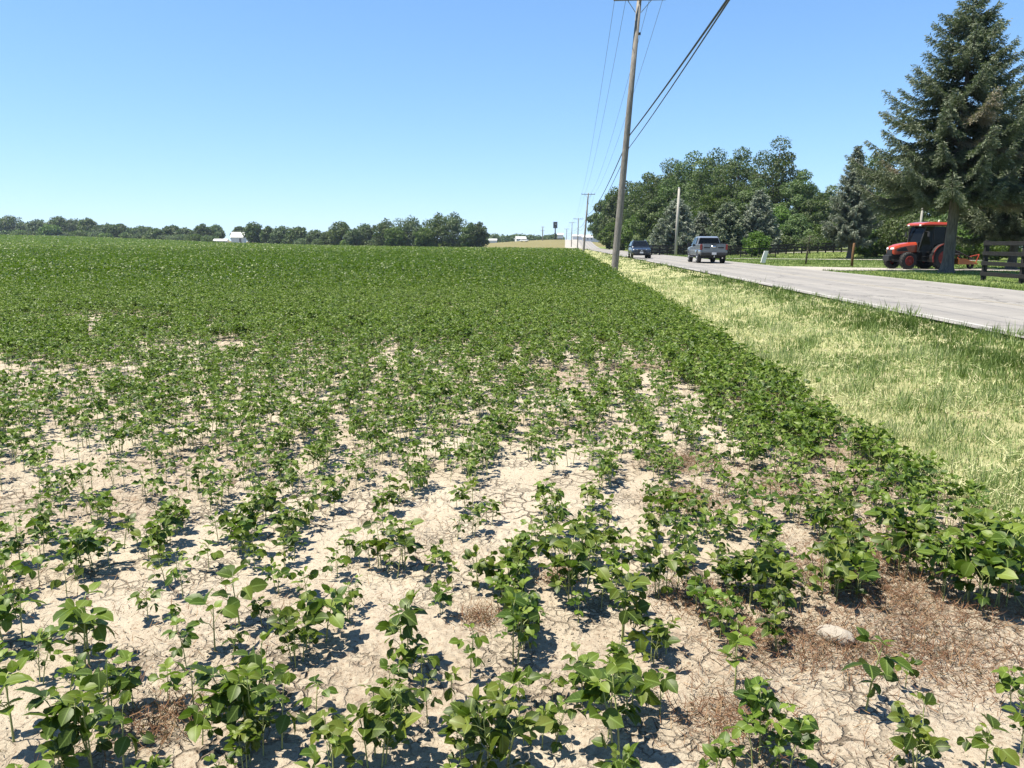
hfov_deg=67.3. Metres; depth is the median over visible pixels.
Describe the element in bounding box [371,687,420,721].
soybean plant
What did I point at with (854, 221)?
spruce tree
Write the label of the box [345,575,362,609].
soybean plant
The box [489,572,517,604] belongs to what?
soybean plant
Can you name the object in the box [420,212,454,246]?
field tree
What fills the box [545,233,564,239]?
distant tree
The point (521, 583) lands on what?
soybean plant
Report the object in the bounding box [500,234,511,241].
distant tree
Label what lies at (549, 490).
soybean plant
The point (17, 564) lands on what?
soybean plant
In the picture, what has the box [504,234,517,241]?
distant tree
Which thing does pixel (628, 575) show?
soybean plant
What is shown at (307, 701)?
soybean plant
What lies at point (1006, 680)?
soybean plant
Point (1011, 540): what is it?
soybean plant
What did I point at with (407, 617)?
soybean plant
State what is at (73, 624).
soybean plant
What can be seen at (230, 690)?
soybean plant
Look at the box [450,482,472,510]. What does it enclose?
soybean plant
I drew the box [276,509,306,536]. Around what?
soybean plant
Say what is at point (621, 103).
power line
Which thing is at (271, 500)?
soybean plant
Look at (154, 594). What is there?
soybean plant
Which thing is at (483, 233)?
field tree
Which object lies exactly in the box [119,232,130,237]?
bush
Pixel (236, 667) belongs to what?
soybean plant
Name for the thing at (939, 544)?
soybean plant
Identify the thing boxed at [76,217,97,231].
field tree
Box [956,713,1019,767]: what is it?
soybean plant
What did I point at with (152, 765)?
soybean plant
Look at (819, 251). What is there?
driveway
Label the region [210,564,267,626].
soybean plant
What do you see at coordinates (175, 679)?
soybean plant
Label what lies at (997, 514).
soybean plant
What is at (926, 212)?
broadleaf tree
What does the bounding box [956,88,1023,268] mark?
broadleaf tree
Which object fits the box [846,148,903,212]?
broadleaf tree
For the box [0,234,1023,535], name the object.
soybean field
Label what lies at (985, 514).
soybean plant
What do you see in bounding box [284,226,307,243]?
field tree
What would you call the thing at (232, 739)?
soybean plant
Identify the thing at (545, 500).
soybean plant
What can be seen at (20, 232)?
bush
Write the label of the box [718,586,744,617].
soybean plant
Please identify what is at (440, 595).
soybean plant
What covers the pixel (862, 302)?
road edge line
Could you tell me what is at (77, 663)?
soybean plant
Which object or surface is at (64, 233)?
bush
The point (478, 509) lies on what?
soybean plant
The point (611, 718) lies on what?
soybean plant
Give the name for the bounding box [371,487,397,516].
soybean plant
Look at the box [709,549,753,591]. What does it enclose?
soybean plant
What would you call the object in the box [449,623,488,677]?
soybean plant
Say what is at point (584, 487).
soybean plant
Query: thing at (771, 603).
soybean plant
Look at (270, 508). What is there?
soybean plant
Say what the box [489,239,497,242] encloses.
farm building
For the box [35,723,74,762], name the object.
soybean plant
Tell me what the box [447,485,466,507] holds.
soybean plant
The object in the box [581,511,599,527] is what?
soybean plant
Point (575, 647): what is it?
soybean plant
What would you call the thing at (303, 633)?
soybean plant
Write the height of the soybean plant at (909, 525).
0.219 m
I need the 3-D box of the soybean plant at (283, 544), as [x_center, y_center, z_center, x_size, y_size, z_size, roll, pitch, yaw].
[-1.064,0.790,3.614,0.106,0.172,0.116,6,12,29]
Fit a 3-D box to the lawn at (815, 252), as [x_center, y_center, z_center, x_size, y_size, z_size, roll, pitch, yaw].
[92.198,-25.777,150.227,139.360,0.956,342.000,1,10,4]
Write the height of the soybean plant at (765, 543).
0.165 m
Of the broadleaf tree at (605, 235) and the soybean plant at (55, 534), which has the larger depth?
the broadleaf tree at (605, 235)
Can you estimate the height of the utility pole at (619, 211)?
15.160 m
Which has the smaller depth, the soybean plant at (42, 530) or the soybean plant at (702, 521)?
the soybean plant at (42, 530)
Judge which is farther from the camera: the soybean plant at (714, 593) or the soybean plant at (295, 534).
the soybean plant at (295, 534)
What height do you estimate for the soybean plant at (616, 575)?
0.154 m
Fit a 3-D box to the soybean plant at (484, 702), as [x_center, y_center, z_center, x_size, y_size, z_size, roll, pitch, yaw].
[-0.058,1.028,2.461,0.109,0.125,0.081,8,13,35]
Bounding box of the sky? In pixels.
[0,0,1023,240]
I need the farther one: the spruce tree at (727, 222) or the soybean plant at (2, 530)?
the spruce tree at (727, 222)
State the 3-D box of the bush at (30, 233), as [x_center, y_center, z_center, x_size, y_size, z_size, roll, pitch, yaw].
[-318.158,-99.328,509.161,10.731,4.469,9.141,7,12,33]
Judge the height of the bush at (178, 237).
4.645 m
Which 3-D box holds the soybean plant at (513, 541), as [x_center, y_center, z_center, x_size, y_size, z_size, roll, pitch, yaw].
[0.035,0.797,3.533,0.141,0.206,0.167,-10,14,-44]
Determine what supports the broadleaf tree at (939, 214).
on the lawn at (815, 252)
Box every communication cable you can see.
[567,0,727,233]
[583,0,729,227]
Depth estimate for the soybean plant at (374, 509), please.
4.23 m
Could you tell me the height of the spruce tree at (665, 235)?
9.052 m
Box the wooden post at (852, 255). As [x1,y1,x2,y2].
[850,243,855,266]
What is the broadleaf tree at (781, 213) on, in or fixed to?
on the lawn at (815, 252)
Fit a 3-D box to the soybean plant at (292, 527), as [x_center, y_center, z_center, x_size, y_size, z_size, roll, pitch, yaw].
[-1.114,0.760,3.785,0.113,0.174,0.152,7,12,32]
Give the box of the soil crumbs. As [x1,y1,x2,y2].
[0,398,1023,767]
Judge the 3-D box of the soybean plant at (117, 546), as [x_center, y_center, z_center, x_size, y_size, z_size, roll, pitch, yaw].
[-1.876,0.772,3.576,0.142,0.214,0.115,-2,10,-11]
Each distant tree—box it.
[489,233,503,242]
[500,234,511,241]
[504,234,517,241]
[521,234,537,239]
[532,234,544,239]
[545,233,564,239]
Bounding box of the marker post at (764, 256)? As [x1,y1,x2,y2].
[761,251,767,262]
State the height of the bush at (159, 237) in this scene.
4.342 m
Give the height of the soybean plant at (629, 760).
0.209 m
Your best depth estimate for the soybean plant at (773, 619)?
2.87 m
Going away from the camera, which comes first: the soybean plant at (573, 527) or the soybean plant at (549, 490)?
the soybean plant at (573, 527)
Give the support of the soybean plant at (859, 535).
on the ground at (356, 650)
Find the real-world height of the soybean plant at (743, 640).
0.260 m
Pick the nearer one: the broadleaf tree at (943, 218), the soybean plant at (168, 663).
the soybean plant at (168, 663)
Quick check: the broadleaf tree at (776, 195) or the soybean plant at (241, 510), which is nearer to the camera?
the soybean plant at (241, 510)
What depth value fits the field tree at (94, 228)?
486.13 m
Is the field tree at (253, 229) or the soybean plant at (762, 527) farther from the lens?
the field tree at (253, 229)
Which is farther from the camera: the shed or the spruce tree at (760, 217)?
the shed
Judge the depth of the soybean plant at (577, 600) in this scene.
3.09 m
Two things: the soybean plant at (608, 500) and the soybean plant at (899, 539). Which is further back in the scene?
the soybean plant at (608, 500)
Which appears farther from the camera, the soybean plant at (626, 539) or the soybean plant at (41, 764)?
the soybean plant at (626, 539)
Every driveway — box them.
[730,258,1020,260]
[782,251,845,252]
[782,266,1019,270]
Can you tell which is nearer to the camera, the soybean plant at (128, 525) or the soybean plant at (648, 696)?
the soybean plant at (648, 696)
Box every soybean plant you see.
[0,521,7,551]
[0,522,32,562]
[0,547,11,573]
[0,555,23,591]
[0,568,32,619]
[0,586,47,643]
[0,640,16,672]
[0,656,34,741]
[5,760,50,767]
[15,625,63,684]
[15,646,155,767]
[20,545,54,585]
[25,494,54,520]
[25,518,55,555]
[28,504,57,539]
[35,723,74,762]
[42,737,79,767]
[45,581,114,667]
[47,522,80,549]
[50,561,83,596]
[54,652,86,690]
[55,526,105,580]
[55,545,75,562]
[57,619,96,652]
[59,526,99,578]
[71,521,105,568]
[80,518,103,537]
[83,680,116,705]
[91,502,118,529]
[95,530,125,567]
[95,663,142,705]
[106,650,140,709]
[112,513,140,547]
[125,759,141,767]
[127,587,164,619]
[133,513,174,559]
[138,761,164,767]
[142,544,174,582]
[145,517,160,533]
[147,657,179,705]
[147,754,172,766]
[153,505,183,541]
[159,661,217,704]
[160,497,186,533]
[160,616,198,667]
[162,547,187,565]
[163,603,185,630]
[165,555,191,598]
[166,505,188,531]
[176,498,190,521]
[178,691,227,744]
[184,588,240,651]
[187,630,308,748]
[193,539,223,568]
[203,511,227,542]
[203,751,234,767]
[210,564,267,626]
[218,510,241,549]
[219,498,262,533]
[221,624,248,661]
[223,662,268,715]
[223,722,261,767]
[224,516,268,555]
[232,528,264,564]
[233,501,257,531]
[234,666,253,682]
[234,709,278,762]
[236,648,296,700]
[240,493,263,522]
[240,542,266,571]
[247,596,280,628]
[251,488,279,520]
[255,556,296,593]
[258,490,279,517]
[263,480,285,499]
[266,608,325,667]
[268,507,288,535]
[271,532,298,566]
[274,493,318,528]
[275,520,303,551]
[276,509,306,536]
[279,519,292,541]
[279,590,328,649]
[285,531,306,560]
[290,566,318,598]
[293,674,337,713]
[294,734,353,767]
[300,489,320,517]
[303,477,320,496]
[307,707,355,767]
[314,584,351,641]
[321,476,346,509]
[322,547,351,577]
[326,596,352,615]
[326,679,422,767]
[336,527,361,554]
[336,582,358,618]
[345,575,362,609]
[354,529,378,567]
[362,517,415,577]
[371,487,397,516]
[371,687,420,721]
[372,492,383,516]
[375,589,428,666]
[375,653,407,689]
[377,508,393,531]
[380,705,404,724]
[381,517,398,539]
[388,478,409,503]
[389,518,423,569]
[392,498,405,505]
[395,639,439,684]
[412,669,442,722]
[423,554,440,577]
[424,582,446,601]
[428,580,453,613]
[430,539,451,570]
[437,715,480,767]
[440,757,459,767]
[441,666,462,701]
[441,700,483,756]
[444,561,459,583]
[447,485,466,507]
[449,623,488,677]
[449,665,553,767]
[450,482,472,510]
[450,514,465,540]
[461,503,485,535]
[462,544,519,590]
[465,476,479,504]
[476,496,502,524]
[482,683,507,704]
[484,560,531,599]
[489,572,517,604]
[490,550,535,587]
[494,590,539,664]
[498,540,517,550]
[500,695,586,752]
[501,533,529,557]
[501,666,541,704]
[502,579,540,629]
[505,587,527,607]
[507,539,532,578]
[510,592,548,643]
[511,528,537,553]
[514,599,544,649]
[519,515,543,539]
[526,524,545,546]
[529,522,609,605]
[531,488,561,517]
[533,478,563,500]
[533,514,563,535]
[540,531,557,550]
[541,671,563,699]
[545,499,573,534]
[547,488,562,506]
[557,651,598,706]
[560,642,593,689]
[564,510,598,541]
[565,658,651,762]
[567,590,590,622]
[568,515,607,560]
[577,481,603,510]
[577,521,630,554]
[581,484,601,503]
[581,499,597,514]
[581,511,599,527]
[586,656,640,737]
[589,544,609,566]
[593,742,640,767]
[594,577,615,608]
[595,481,602,501]
[595,506,611,530]
[596,564,623,586]
[600,493,617,514]
[600,569,650,642]
[602,549,629,586]
[603,645,632,669]
[604,536,634,569]
[604,636,627,658]
[611,532,632,550]
[612,638,660,715]
[619,571,647,610]
[627,616,680,663]
[629,603,648,627]
[632,532,654,566]
[634,538,700,597]
[636,502,674,540]
[637,526,654,549]
[642,487,678,514]
[644,484,658,501]
[644,616,680,658]
[648,667,677,715]
[652,483,696,523]
[663,512,694,548]
[664,487,682,510]
[665,507,687,534]
[669,527,699,564]
[673,551,698,577]
[676,480,720,519]
[686,569,717,608]
[687,586,743,631]
[688,512,718,541]
[694,489,710,520]
[696,509,723,530]
[698,731,743,767]
[703,594,736,638]
[704,521,731,559]
[705,552,727,585]
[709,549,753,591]
[714,501,740,524]
[714,542,731,564]
[715,509,738,535]
[717,625,757,690]
[718,556,749,589]
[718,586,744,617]
[723,676,820,767]
[726,614,745,655]
[729,548,796,605]
[732,496,758,526]
[736,485,762,506]
[742,512,767,529]
[743,518,770,545]
[747,583,796,626]
[749,485,779,517]
[750,516,784,540]
[751,546,789,588]
[754,547,810,581]
[754,608,788,650]
[756,528,773,551]
[759,540,786,560]
[760,521,782,544]
[761,540,787,558]
[769,558,822,610]
[776,482,816,521]
[794,491,862,531]
[803,493,837,536]
[804,529,866,601]
[806,540,831,566]
[810,487,852,525]
[821,510,851,532]
[829,517,859,547]
[829,541,861,582]
[831,529,874,559]
[831,535,885,587]
[833,519,873,549]
[835,551,880,598]
[842,626,913,710]
[843,518,869,543]
[864,494,931,547]
[871,512,941,578]
[887,691,950,767]
[888,506,940,543]
[891,506,917,544]
[894,652,922,688]
[903,518,931,555]
[904,535,951,574]
[916,531,1005,602]
[931,530,958,569]
[939,506,999,552]
[943,529,1023,609]
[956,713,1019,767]
[969,515,995,532]
[972,510,1001,521]
[976,523,1023,606]
[978,518,1018,554]
[987,507,1023,569]
[990,512,1012,554]
[990,666,1023,712]
[1001,696,1023,757]
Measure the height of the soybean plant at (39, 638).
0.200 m
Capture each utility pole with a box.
[577,218,580,247]
[581,193,594,250]
[611,0,651,270]
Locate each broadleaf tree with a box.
[587,193,612,248]
[596,180,640,231]
[597,222,623,248]
[620,214,651,247]
[622,171,655,227]
[627,157,680,221]
[628,196,668,241]
[658,150,715,222]
[681,147,735,223]
[692,183,742,228]
[703,146,771,216]
[732,135,809,207]
[733,178,774,220]
[771,169,821,249]
[772,205,790,231]
[779,213,813,250]
[798,191,834,230]
[804,222,839,249]
[819,184,840,213]
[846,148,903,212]
[869,212,924,251]
[869,213,897,256]
[870,186,946,218]
[915,213,964,227]
[923,203,972,219]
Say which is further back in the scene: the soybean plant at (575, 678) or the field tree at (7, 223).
the field tree at (7, 223)
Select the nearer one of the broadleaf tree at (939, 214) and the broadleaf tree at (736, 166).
the broadleaf tree at (939, 214)
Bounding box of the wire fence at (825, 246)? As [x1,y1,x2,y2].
[649,243,846,254]
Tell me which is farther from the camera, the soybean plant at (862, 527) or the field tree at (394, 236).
the field tree at (394, 236)
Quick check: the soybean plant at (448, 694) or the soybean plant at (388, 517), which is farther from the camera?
the soybean plant at (388, 517)
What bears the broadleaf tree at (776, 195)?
on the lawn at (815, 252)
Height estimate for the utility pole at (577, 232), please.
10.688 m
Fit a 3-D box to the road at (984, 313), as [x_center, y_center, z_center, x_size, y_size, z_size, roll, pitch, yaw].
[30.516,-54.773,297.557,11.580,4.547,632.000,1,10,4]
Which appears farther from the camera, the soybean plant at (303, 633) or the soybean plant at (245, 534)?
the soybean plant at (245, 534)
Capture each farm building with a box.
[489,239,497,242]
[515,236,526,240]
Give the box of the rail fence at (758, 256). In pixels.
[740,248,775,257]
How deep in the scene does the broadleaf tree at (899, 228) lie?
81.71 m
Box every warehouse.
[557,233,562,238]
[572,235,590,239]
[582,236,598,241]
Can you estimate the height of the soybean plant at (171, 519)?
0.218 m
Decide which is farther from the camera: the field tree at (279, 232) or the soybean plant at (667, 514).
the field tree at (279, 232)
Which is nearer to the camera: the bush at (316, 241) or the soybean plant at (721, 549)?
the soybean plant at (721, 549)
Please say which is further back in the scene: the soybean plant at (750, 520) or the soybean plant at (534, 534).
the soybean plant at (750, 520)
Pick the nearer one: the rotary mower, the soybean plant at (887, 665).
the soybean plant at (887, 665)
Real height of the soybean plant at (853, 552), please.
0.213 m
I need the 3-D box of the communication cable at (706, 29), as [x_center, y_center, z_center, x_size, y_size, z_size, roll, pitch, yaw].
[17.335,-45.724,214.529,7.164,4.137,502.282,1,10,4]
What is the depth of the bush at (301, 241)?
356.99 m
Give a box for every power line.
[568,2,648,230]
[569,1,625,226]
[578,1,614,208]
[598,0,662,187]
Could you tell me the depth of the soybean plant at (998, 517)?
3.87 m
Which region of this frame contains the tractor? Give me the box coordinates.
[882,220,954,268]
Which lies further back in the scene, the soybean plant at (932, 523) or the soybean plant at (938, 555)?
the soybean plant at (932, 523)
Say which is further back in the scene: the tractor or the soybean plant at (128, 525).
the tractor
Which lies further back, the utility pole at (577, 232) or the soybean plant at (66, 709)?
the utility pole at (577, 232)
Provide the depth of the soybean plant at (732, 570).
3.30 m
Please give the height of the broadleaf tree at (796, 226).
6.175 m
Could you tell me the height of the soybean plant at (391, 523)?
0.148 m
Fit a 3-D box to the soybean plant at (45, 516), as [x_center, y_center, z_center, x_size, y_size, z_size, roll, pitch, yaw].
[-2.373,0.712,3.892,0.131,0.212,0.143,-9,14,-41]
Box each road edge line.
[582,247,1013,331]
[590,241,1023,291]
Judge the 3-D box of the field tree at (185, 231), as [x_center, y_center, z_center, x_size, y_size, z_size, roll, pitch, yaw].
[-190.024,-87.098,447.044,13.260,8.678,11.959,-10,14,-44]
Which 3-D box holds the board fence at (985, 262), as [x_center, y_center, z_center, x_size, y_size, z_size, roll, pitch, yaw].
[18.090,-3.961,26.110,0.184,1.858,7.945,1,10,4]
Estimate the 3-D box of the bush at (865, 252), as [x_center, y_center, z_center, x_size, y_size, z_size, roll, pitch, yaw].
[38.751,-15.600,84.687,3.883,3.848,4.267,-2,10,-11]
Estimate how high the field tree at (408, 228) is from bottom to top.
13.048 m
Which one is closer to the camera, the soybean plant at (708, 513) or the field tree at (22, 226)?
the soybean plant at (708, 513)
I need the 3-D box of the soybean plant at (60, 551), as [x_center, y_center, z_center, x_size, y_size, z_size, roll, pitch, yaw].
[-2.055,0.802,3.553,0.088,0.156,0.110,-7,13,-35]
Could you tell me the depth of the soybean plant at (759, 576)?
3.25 m
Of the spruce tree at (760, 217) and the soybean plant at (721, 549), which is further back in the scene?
the spruce tree at (760, 217)
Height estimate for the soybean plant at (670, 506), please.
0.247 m
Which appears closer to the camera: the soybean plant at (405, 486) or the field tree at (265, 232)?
the soybean plant at (405, 486)
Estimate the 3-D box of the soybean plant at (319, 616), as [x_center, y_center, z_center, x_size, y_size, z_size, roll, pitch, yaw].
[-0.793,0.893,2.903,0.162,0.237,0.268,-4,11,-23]
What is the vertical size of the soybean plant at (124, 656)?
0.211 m
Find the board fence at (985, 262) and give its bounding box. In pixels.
[980,240,1023,283]
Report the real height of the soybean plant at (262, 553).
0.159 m
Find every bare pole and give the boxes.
[674,187,679,255]
[919,208,922,226]
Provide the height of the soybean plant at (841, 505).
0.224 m
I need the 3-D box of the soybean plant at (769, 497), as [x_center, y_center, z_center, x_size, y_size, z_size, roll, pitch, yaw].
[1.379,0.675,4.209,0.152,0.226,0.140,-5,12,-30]
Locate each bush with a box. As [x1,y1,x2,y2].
[0,229,13,234]
[10,229,27,234]
[25,231,37,234]
[59,231,72,235]
[68,230,89,236]
[88,231,103,236]
[97,232,113,237]
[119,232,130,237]
[127,232,144,238]
[156,234,171,239]
[165,234,187,240]
[185,233,204,240]
[201,234,219,241]
[267,237,283,243]
[280,237,296,243]
[291,237,312,244]
[311,238,327,244]
[326,238,338,244]
[339,239,350,245]
[364,238,380,245]
[610,237,630,250]
[741,230,771,255]
[775,232,793,250]
[797,231,824,249]
[847,229,886,256]
[955,226,982,259]
[971,240,1022,259]
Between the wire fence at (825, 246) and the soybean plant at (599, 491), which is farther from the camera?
the wire fence at (825, 246)
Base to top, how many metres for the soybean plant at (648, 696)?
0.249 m
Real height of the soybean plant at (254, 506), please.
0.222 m
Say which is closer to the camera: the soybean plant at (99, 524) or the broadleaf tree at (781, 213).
the soybean plant at (99, 524)
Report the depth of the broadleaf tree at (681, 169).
168.31 m
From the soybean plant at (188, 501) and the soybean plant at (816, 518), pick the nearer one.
the soybean plant at (816, 518)
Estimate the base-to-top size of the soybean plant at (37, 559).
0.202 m
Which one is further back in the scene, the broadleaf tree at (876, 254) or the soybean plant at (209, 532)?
the broadleaf tree at (876, 254)
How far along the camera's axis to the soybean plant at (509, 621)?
2.79 m
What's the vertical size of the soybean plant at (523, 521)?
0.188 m
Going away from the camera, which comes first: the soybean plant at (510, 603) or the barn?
the soybean plant at (510, 603)
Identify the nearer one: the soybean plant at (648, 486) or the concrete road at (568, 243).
the soybean plant at (648, 486)
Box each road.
[565,240,582,248]
[578,240,1023,337]
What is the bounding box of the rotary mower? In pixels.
[954,250,979,268]
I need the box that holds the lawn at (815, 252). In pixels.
[599,247,1022,290]
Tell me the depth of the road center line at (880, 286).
23.07 m
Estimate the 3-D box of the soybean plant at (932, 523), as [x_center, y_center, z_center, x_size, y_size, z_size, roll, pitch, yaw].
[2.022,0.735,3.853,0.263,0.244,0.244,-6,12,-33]
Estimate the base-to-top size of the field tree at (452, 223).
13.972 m
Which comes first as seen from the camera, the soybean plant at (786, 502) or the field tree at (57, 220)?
the soybean plant at (786, 502)
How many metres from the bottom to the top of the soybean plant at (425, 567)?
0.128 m
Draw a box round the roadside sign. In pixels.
[553,222,556,239]
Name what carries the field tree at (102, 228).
on the ground at (356, 650)
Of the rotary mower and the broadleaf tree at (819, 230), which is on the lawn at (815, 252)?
the broadleaf tree at (819, 230)
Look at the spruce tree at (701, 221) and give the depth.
112.96 m
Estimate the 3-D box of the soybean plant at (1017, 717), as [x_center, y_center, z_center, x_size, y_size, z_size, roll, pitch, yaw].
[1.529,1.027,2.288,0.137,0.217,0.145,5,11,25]
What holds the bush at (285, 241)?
on the ground at (356, 650)
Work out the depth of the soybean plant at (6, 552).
3.46 m
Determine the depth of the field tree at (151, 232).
443.90 m
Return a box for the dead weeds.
[0,332,1023,767]
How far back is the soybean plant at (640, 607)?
2.91 m
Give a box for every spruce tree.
[648,198,700,254]
[691,211,713,235]
[704,200,750,254]
[737,189,781,252]
[819,145,884,258]
[844,0,1023,272]
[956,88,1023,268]
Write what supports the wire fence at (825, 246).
on the lawn at (815, 252)
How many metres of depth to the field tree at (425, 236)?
283.14 m
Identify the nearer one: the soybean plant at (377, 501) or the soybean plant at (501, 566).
the soybean plant at (501, 566)
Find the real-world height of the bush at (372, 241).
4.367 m
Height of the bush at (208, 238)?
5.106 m
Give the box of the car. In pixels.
[628,240,651,258]
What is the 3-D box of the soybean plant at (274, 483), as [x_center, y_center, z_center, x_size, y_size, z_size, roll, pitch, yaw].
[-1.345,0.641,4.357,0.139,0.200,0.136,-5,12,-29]
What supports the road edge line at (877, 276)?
on the road at (984, 313)
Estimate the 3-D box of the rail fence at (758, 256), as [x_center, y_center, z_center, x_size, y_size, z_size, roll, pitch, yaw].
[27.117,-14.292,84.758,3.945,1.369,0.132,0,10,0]
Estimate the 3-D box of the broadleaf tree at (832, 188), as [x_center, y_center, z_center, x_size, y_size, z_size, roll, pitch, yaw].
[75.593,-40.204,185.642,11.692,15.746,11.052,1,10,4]
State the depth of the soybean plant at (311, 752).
2.05 m
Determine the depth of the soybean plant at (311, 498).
4.21 m
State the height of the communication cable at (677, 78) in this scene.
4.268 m
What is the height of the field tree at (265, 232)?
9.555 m
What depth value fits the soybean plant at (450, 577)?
3.38 m
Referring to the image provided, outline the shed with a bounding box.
[213,239,228,241]
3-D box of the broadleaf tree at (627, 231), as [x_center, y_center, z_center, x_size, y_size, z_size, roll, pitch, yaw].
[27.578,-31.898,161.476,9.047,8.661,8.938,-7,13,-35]
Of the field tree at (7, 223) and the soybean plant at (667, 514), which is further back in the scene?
the field tree at (7, 223)
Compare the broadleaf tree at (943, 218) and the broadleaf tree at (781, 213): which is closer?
the broadleaf tree at (943, 218)
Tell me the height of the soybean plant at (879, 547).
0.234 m
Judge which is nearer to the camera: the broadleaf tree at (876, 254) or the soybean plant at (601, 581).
the soybean plant at (601, 581)
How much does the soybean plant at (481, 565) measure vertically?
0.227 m
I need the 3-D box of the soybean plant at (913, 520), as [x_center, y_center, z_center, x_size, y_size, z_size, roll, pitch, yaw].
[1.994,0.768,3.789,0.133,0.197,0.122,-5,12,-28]
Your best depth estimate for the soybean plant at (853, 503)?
4.09 m
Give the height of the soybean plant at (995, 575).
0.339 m
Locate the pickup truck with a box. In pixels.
[687,236,727,262]
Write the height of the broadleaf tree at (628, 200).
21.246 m
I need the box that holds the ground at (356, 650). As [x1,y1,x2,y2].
[0,240,1023,767]
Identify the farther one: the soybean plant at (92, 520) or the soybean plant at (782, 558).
the soybean plant at (92, 520)
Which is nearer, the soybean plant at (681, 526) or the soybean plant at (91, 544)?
the soybean plant at (91, 544)
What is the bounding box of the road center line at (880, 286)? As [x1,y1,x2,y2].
[585,242,1023,305]
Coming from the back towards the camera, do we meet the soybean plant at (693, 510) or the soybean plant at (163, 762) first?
the soybean plant at (693, 510)
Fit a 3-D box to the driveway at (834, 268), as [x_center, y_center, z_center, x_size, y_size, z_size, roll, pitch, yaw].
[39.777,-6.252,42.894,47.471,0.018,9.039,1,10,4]
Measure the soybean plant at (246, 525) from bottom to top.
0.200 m
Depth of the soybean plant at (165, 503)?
4.00 m
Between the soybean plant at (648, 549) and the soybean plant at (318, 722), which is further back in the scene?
the soybean plant at (648, 549)
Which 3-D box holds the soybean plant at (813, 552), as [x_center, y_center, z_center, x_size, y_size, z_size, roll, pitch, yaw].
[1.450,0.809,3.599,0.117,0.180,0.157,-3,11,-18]
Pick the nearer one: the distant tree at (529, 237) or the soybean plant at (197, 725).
the soybean plant at (197, 725)
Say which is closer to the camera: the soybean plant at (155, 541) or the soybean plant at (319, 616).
the soybean plant at (319, 616)
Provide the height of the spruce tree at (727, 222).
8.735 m
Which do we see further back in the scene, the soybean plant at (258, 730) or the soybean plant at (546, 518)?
the soybean plant at (546, 518)
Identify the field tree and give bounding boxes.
[0,215,25,234]
[14,222,26,231]
[25,219,45,231]
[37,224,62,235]
[42,216,65,230]
[58,218,79,233]
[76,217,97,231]
[88,224,101,232]
[97,223,111,233]
[106,223,128,237]
[125,227,144,235]
[136,225,153,235]
[144,228,163,238]
[162,224,179,235]
[173,227,193,235]
[190,223,212,239]
[209,224,225,238]
[230,226,244,238]
[241,221,262,242]
[259,226,272,242]
[269,226,289,242]
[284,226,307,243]
[305,229,322,242]
[319,230,331,244]
[326,221,351,244]
[342,228,365,245]
[356,223,373,245]
[372,217,395,245]
[384,226,407,245]
[388,215,422,245]
[412,226,437,246]
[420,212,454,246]
[439,211,467,246]
[459,222,483,246]
[470,221,489,246]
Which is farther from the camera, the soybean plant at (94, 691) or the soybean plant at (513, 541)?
the soybean plant at (513, 541)
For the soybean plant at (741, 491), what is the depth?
4.36 m
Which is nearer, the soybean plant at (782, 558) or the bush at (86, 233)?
the soybean plant at (782, 558)
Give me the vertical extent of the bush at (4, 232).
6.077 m
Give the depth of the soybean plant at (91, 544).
3.43 m
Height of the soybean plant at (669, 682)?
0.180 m
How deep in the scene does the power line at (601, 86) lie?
56.27 m
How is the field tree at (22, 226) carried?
on the ground at (356, 650)
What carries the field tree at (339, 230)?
on the ground at (356, 650)
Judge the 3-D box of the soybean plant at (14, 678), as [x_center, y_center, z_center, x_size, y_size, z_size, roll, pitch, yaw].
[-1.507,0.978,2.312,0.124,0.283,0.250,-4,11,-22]
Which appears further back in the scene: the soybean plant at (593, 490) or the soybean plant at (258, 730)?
the soybean plant at (593, 490)
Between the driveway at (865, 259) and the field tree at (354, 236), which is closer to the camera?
the driveway at (865, 259)
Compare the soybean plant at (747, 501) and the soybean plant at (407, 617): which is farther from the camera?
the soybean plant at (747, 501)
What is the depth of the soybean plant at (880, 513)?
3.87 m
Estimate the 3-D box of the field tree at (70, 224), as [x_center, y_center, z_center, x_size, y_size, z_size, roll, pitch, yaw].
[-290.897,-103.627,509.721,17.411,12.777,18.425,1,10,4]
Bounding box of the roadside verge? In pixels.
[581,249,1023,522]
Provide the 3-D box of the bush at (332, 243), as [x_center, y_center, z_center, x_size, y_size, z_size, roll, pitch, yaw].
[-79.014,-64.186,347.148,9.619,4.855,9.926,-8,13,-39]
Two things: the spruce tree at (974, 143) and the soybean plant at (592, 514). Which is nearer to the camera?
the soybean plant at (592, 514)
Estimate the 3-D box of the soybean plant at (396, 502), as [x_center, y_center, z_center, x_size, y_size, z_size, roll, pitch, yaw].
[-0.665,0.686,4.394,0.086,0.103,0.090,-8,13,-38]
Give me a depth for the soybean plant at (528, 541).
3.58 m
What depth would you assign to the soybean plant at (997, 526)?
3.57 m
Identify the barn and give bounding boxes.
[230,232,246,242]
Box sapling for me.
[794,235,824,263]
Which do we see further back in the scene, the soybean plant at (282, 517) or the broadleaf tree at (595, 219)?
the broadleaf tree at (595, 219)
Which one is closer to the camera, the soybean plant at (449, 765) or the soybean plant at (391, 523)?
the soybean plant at (449, 765)
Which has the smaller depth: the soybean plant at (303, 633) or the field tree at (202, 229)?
the soybean plant at (303, 633)
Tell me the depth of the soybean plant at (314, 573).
3.28 m
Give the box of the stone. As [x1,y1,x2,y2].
[815,624,856,646]

